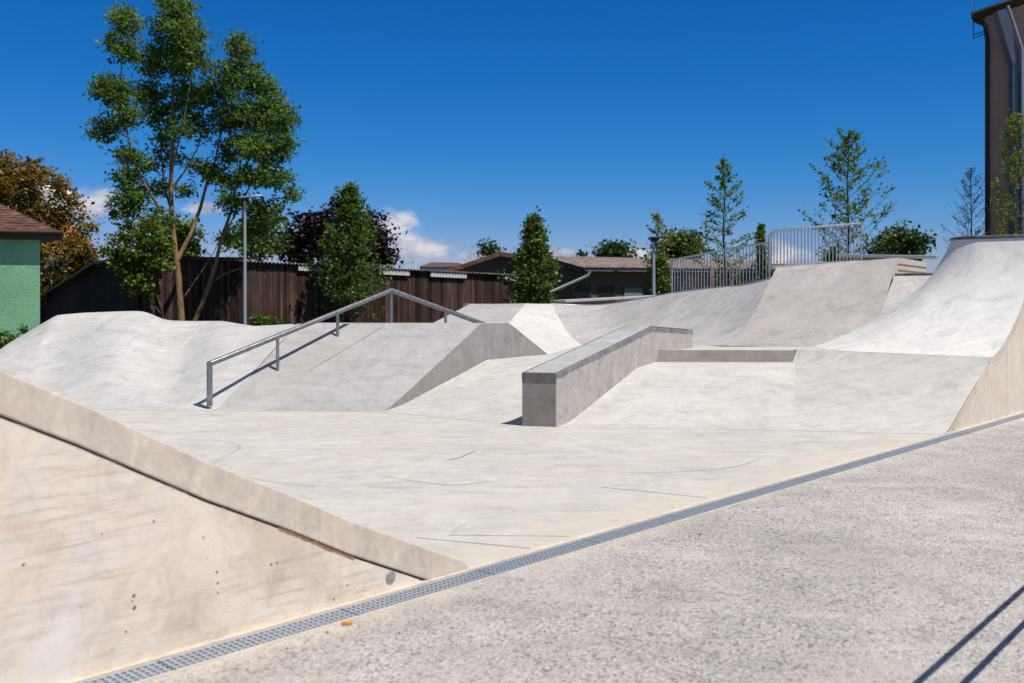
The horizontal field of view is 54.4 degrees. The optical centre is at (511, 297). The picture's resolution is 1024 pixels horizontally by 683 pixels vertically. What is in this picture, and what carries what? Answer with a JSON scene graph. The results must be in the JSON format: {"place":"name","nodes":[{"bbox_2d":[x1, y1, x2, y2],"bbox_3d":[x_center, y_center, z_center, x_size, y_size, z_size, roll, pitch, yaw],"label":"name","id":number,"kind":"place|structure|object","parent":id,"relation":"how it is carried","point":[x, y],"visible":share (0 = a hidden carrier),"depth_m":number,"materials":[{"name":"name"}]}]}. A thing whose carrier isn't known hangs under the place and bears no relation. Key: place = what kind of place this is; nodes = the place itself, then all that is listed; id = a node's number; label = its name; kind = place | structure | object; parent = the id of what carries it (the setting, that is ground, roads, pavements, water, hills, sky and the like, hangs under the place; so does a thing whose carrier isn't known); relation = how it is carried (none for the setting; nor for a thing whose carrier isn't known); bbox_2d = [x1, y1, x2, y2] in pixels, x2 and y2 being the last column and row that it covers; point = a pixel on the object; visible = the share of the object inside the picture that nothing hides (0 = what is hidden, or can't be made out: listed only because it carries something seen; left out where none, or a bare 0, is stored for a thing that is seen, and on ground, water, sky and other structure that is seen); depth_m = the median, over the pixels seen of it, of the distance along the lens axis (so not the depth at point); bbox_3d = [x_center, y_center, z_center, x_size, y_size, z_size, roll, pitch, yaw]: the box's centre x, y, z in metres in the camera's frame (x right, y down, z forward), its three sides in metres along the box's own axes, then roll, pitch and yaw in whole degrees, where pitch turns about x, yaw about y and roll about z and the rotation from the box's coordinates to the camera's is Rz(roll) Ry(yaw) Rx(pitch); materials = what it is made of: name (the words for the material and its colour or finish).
{"place":"outdoors","nodes":[
{"label":"outdoors","id":0,"kind":"place"},
{"bbox_2d":[0,371,471,682],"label":"concrete bank","id":1,"kind":"structure","parent":0,"point":[121,544],"depth_m":4.37,"materials":[{"name":"beige concrete"}]},
{"bbox_2d":[0,0,1004,278],"label":"sky","id":2,"kind":"structure","parent":0,"point":[456,120],"materials":[{"name":"blue"}]},
{"bbox_2d":[92,364,987,579],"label":"skatepark floor","id":3,"kind":"structure","parent":0,"point":[469,492],"depth_m":9.54,"materials":[{"name":"concrete"}]},
{"bbox_2d":[0,311,294,410],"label":"roller hip","id":4,"kind":"object","parent":3,"relation":"on","point":[128,360],"visible":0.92,"depth_m":15.90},
{"bbox_2d":[212,323,546,411],"bbox_3d":[-2.166,1.030,16.266,2.962,1.200,6.004,0,0,31],"label":"funbox","id":5,"kind":"object","parent":3,"relation":"on","point":[365,367],"visible":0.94,"depth_m":15.33,"materials":[{"name":"concrete"}]},
{"bbox_2d":[207,288,485,405],"bbox_3d":[-2.498,0.693,16.242,5.536,1.715,0.485,0,0,-44],"label":"grind rail","id":6,"kind":"object","parent":5,"relation":"on","point":[276,337],"visible":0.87,"depth_m":15.73,"materials":[{"name":"metal"}]},
{"bbox_2d":[380,345,581,426],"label":"bank","id":7,"kind":"structure","parent":3,"relation":"on","point":[488,390],"depth_m":14.45,"materials":[{"name":"concrete"}]},
{"bbox_2d":[522,326,692,426],"bbox_3d":[1.500,1.010,14.140,0.428,1.179,4.407,0,0,33],"label":"grind ledge","id":8,"kind":"object","parent":3,"relation":"on","point":[564,388],"visible":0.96,"depth_m":13.06,"materials":[{"name":"concrete"}]},
{"bbox_2d":[551,277,770,345],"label":"bowl wall","id":9,"kind":"structure","parent":3,"relation":"on","point":[716,316],"depth_m":19.91,"materials":[{"name":"concrete"}]},
{"bbox_2d":[671,241,770,291],"bbox_3d":[4.187,-0.486,20.209,0.081,1.150,3.167,0,0,-26],"label":"railing","id":10,"kind":"object","parent":9,"relation":"on","point":[746,246],"visible":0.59,"depth_m":20.07,"materials":[{"name":"metal"}]},
{"bbox_2d":[545,345,991,433],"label":"wide bank","id":11,"kind":"structure","parent":3,"relation":"on","point":[723,387],"depth_m":13.03,"materials":[{"name":"concrete"}]},
{"bbox_2d":[878,273,1021,348],"bbox_3d":[7.603,0.163,16.724,2.201,1.165,5.102,0,0,33],"label":"quarter pipe","id":12,"kind":"object","parent":11,"relation":"on","point":[904,286],"visible":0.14,"depth_m":16.80,"materials":[{"name":"concrete"}]},
{"bbox_2d":[724,258,926,359],"bbox_3d":[5.795,0.451,17.863,2.093,2.298,5.482,0,0,33],"label":"tall quarter pipe","id":13,"kind":"object","parent":3,"relation":"on","point":[813,305],"visible":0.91,"depth_m":17.09,"materials":[{"name":"concrete"}]},
{"bbox_2d":[768,222,861,264],"bbox_3d":[5.683,-0.928,18.694,1.704,0.942,0.066,0,0,13],"label":"railing","id":14,"kind":"object","parent":13,"relation":"on","point":[808,228],"visible":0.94,"depth_m":18.69,"materials":[{"name":"metal"}]},
{"bbox_2d":[837,254,937,296],"bbox_3d":[8.439,0.302,22.520,2.202,2.596,0.362,0,0,28],"label":"platform","id":15,"kind":"object","parent":3,"relation":"on","point":[869,257],"visible":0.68,"depth_m":22.41,"materials":[{"name":"grey concrete"}]},
{"bbox_2d":[813,234,1023,433],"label":"quarter pipe","id":16,"kind":"object","parent":3,"relation":"on","point":[966,298],"visible":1,"depth_m":14.25,"materials":[{"name":"white concrete"}]},
{"bbox_2d":[142,418,1023,682],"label":"pavement","id":17,"kind":"structure","parent":0,"point":[766,618],"depth_m":5.17,"materials":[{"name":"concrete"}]},
{"bbox_2d":[341,621,352,625],"bbox_3d":[-0.806,1.591,4.863,0.051,0.016,0.026,0,0,5],"label":"leaf","id":18,"kind":"object","parent":17,"relation":"on","point":[348,623],"visible":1,"depth_m":4.85,"materials":[{"name":"orange plant"}]},
{"label":"ground","id":19,"kind":"structure","parent":0,"visible":0},
{"bbox_2d":[0,328,19,348],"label":"shrub","id":20,"kind":"object","parent":19,"relation":"on","point":[5,339],"visible":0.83,"depth_m":21.88,"materials":[{"name":"green plant"}]},
{"bbox_2d":[15,323,35,334],"bbox_3d":[-12.735,1.122,25.976,0.475,0.956,0.366,0,0,0],"label":"shrub","id":21,"kind":"object","parent":19,"relation":"on","point":[24,330],"visible":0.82,"depth_m":25.95,"materials":[{"name":"green plant"}]},
{"bbox_2d":[0,204,62,339],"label":"green house","id":22,"kind":"structure","parent":19,"relation":"on","point":[19,277],"depth_m":27.86,"materials":[{"name":"green paint"}]},
{"bbox_2d":[0,171,93,274],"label":"tree","id":23,"kind":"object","parent":19,"relation":"on","point":[46,199],"depth_m":66.61,"materials":[{"name":"plant"}]},
{"bbox_2d":[0,149,112,324],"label":"bronze tree","id":24,"kind":"object","parent":19,"relation":"on","point":[29,178],"visible":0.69,"depth_m":49.57,"materials":[{"name":"brown plant"}]},
{"bbox_2d":[98,212,178,318],"bbox_3d":[-14.729,-0.860,39.139,3.000,4.926,2.224,0,0,-22],"label":"leafy sapling","id":25,"kind":"object","parent":19,"relation":"on","point":[145,246],"visible":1,"depth_m":38.91,"materials":[{"name":"green plant"}]},
{"bbox_2d":[131,212,209,256],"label":"background tree","id":26,"kind":"object","parent":19,"relation":"on","point":[183,231],"visible":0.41,"depth_m":59.51,"materials":[{"name":"green plant"}]},
{"bbox_2d":[79,0,307,320],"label":"ash tree","id":27,"kind":"object","parent":19,"relation":"on","point":[178,26],"visible":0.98,"depth_m":39.47,"materials":[{"name":"green plant"}]},
{"bbox_2d":[238,194,261,324],"bbox_3d":[-9.537,-1.079,36.260,0.840,5.357,0.340,0,0,0],"label":"street lamp","id":28,"kind":"object","parent":19,"relation":"on","point":[244,199],"visible":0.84,"depth_m":36.25,"materials":[{"name":"grey metal"}]},
{"bbox_2d":[215,202,296,261],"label":"background tree","id":29,"kind":"object","parent":19,"relation":"on","point":[270,248],"visible":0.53,"depth_m":63.28,"materials":[{"name":"green plant"}]},
{"bbox_2d":[249,313,270,325],"bbox_3d":[-9.380,1.082,37.001,0.997,1.037,0.883,0,0,0],"label":"shrub","id":30,"kind":"object","parent":19,"relation":"on","point":[258,320],"visible":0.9,"depth_m":36.84,"materials":[{"name":"green plant"}]},
{"bbox_2d":[264,316,283,324],"bbox_3d":[-8.826,1.142,36.974,0.751,0.915,0.707,0,0,-29],"label":"shrub","id":31,"kind":"object","parent":19,"relation":"on","point":[274,321],"visible":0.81,"depth_m":36.88,"materials":[{"name":"green plant"}]},
{"bbox_2d":[40,256,521,324],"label":"plank shed","id":32,"kind":"structure","parent":19,"relation":"on","point":[288,293],"depth_m":44.16,"materials":[{"name":"brown wood"}]},
{"bbox_2d":[273,196,412,267],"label":"purple beech","id":33,"kind":"object","parent":19,"relation":"on","point":[311,228],"visible":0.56,"depth_m":66.85,"materials":[{"name":"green plant"}]},
{"bbox_2d":[303,180,395,322],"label":"young tree","id":34,"kind":"object","parent":19,"relation":"on","point":[349,214],"visible":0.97,"depth_m":43.60,"materials":[{"name":"green plant"}]},
{"bbox_2d":[420,262,460,270],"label":"roof","id":35,"kind":"structure","parent":19,"relation":"on","point":[441,266],"depth_m":80.30,"materials":[{"name":"brown tile"}]},
{"bbox_2d":[471,237,506,257],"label":"background tree","id":36,"kind":"object","parent":19,"relation":"on","point":[487,248],"visible":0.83,"depth_m":94.78,"materials":[{"name":"green plant"}]},
{"bbox_2d":[447,252,538,301],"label":"gabled barn","id":37,"kind":"structure","parent":19,"relation":"on","point":[494,262],"depth_m":56.71,"materials":[{"name":"brown tile"}]},
{"bbox_2d":[434,303,581,353],"bbox_3d":[-0.327,0.869,22.481,3.926,1.461,9.453,0,0,6],"label":"pyramid hip","id":38,"kind":"object","parent":19,"relation":"on","point":[541,326],"visible":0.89,"depth_m":21.34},
{"bbox_2d":[497,206,562,303],"bbox_3d":[0.811,-1.058,39.996,2.868,5.323,2.686,0,0,0],"label":"young tree","id":39,"kind":"object","parent":19,"relation":"on","point":[535,247],"visible":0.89,"depth_m":39.68,"materials":[{"name":"green plant"}]},
{"bbox_2d":[61,412,1023,682],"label":"drain channel","id":40,"kind":"object","parent":19,"relation":"in","point":[189,656],"visible":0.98,"depth_m":5.64,"materials":[{"name":"metal"}]},
{"bbox_2d":[575,245,588,267],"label":"background tree","id":41,"kind":"object","parent":19,"relation":"on","point":[581,254],"visible":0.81,"depth_m":94.85,"materials":[{"name":"green plant"}]},
{"bbox_2d":[553,295,654,304],"bbox_3d":[2.847,0.765,28.750,3.972,1.671,0.550,0,0,-39],"label":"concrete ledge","id":42,"kind":"object","parent":19,"relation":"on","point":[590,301],"visible":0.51,"depth_m":28.09,"materials":[{"name":"grey concrete"}]},
{"bbox_2d":[590,238,641,257],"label":"background tree","id":43,"kind":"object","parent":19,"relation":"on","point":[614,249],"visible":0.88,"depth_m":94.18,"materials":[{"name":"green plant"}]},
{"bbox_2d":[638,252,673,294],"bbox_3d":[4.936,0.037,33.633,1.264,3.132,1.387,0,0,-35],"label":"young shrub","id":44,"kind":"object","parent":19,"relation":"on","point":[661,277],"visible":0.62,"depth_m":33.42,"materials":[{"name":"green plant"}]},
{"bbox_2d":[641,213,678,294],"bbox_3d":[5.131,-0.697,34.555,1.422,4.598,1.625,0,0,0],"label":"young tree","id":45,"kind":"object","parent":19,"relation":"on","point":[656,217],"visible":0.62,"depth_m":34.49,"materials":[{"name":"green plant"}]},
{"bbox_2d":[648,235,673,294],"bbox_3d":[4.943,-0.240,32.960,0.840,3.680,0.340,0,0,0],"label":"street lamp","id":46,"kind":"object","parent":19,"relation":"on","point":[653,240],"visible":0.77,"depth_m":32.95,"materials":[{"name":"grey metal"}]},
{"bbox_2d":[537,256,799,303],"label":"long building","id":47,"kind":"structure","parent":19,"relation":"on","point":[598,277],"depth_m":46.63,"materials":[{"name":"brown"}]},
{"bbox_2d":[574,285,590,298],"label":"window","id":48,"kind":"structure","parent":47,"relation":"in","point":[580,291],"depth_m":44.27,"materials":[{"name":"black glass"}]},
{"bbox_2d":[598,285,614,297],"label":"window","id":49,"kind":"structure","parent":47,"relation":"in","point":[603,290],"depth_m":45.49,"materials":[{"name":"black glass"}]},
{"bbox_2d":[623,287,642,296],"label":"window","id":50,"kind":"structure","parent":47,"relation":"in","point":[627,291],"depth_m":46.91,"materials":[{"name":"grey glass"}]},
{"bbox_2d":[687,281,703,288],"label":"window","id":51,"kind":"structure","parent":47,"relation":"in","point":[687,281],"depth_m":50.65,"materials":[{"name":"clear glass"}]},
{"bbox_2d":[734,279,747,284],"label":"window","id":52,"kind":"structure","parent":47,"relation":"in","point":[737,279],"depth_m":53.91,"materials":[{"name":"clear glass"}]},
{"bbox_2d":[646,224,709,258],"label":"background tree","id":53,"kind":"object","parent":19,"relation":"on","point":[684,241],"visible":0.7,"depth_m":79.29,"materials":[{"name":"green plant"}]},
{"bbox_2d":[678,273,711,290],"bbox_3d":[5.349,0.428,28.994,1.018,2.345,0.597,0,0,0],"label":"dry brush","id":54,"kind":"object","parent":19,"relation":"on","point":[693,283],"visible":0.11,"depth_m":28.92,"materials":[{"name":"brown plant"}]},
{"bbox_2d":[709,267,712,286],"bbox_3d":[6.525,0.302,32.600,0.115,2.596,0.115,0,0,-22],"label":"tree stake","id":55,"kind":"object","parent":19,"relation":"on","point":[711,277],"visible":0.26,"depth_m":32.55,"materials":[{"name":"brown wood"}]},
{"bbox_2d":[719,267,722,285],"bbox_3d":[6.945,0.289,33.100,0.115,2.622,0.115,0,0,-22],"label":"tree stake","id":56,"kind":"object","parent":19,"relation":"on","point":[721,276],"visible":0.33,"depth_m":33.07,"materials":[{"name":"brown wood"}]},
{"bbox_2d":[685,153,764,286],"bbox_3d":[7.062,-1.590,33.010,2.558,6.388,2.586,0,0,0],"label":"young tree","id":57,"kind":"object","parent":19,"relation":"on","point":[723,163],"visible":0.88,"depth_m":32.94,"materials":[{"name":"green plant"}]},
{"bbox_2d":[730,267,732,284],"bbox_3d":[7.194,0.302,32.600,0.115,2.596,0.115,0,0,-22],"label":"tree stake","id":58,"kind":"object","parent":19,"relation":"on","point":[731,276],"visible":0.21,"depth_m":32.55,"materials":[{"name":"brown wood"}]},
{"bbox_2d":[747,223,776,280],"bbox_3d":[9.039,-0.563,35.996,1.020,4.333,1.175,0,0,-28],"label":"young tree","id":59,"kind":"object","parent":19,"relation":"on","point":[761,236],"visible":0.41,"depth_m":35.90,"materials":[{"name":"green plant"}]},
{"bbox_2d":[816,246,845,262],"bbox_3d":[9.771,0.014,29.987,1.121,3.182,1.295,0,0,-41],"label":"young tree","id":60,"kind":"object","parent":19,"relation":"on","point":[834,255],"visible":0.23,"depth_m":29.88,"materials":[{"name":"green plant"}]},
{"bbox_2d":[797,127,906,255],"bbox_3d":[10.358,-1.832,30.778,2.869,6.870,3.090,0,0,-30],"label":"young tree","id":61,"kind":"object","parent":19,"relation":"on","point":[846,150],"visible":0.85,"depth_m":30.80,"materials":[{"name":"green plant"}]},
{"bbox_2d":[856,221,944,270],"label":"background tree","id":62,"kind":"object","parent":19,"relation":"on","point":[904,242],"visible":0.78,"depth_m":70.96,"materials":[{"name":"green plant"}]},
{"bbox_2d":[941,166,984,245],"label":"bare tree","id":63,"kind":"object","parent":19,"relation":"on","point":[967,174],"visible":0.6,"depth_m":43.96,"materials":[{"name":"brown plant"}]},
{"bbox_2d":[970,0,1023,234],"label":"dark building","id":64,"kind":"structure","parent":19,"relation":"on","point":[1002,23],"depth_m":37.59,"materials":[{"name":"brown metal"}]},
{"bbox_2d":[984,108,1023,234],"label":"young tree","id":65,"kind":"object","parent":19,"relation":"on","point":[1016,131],"visible":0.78,"depth_m":23.97,"materials":[{"name":"green plant"}]}
]}

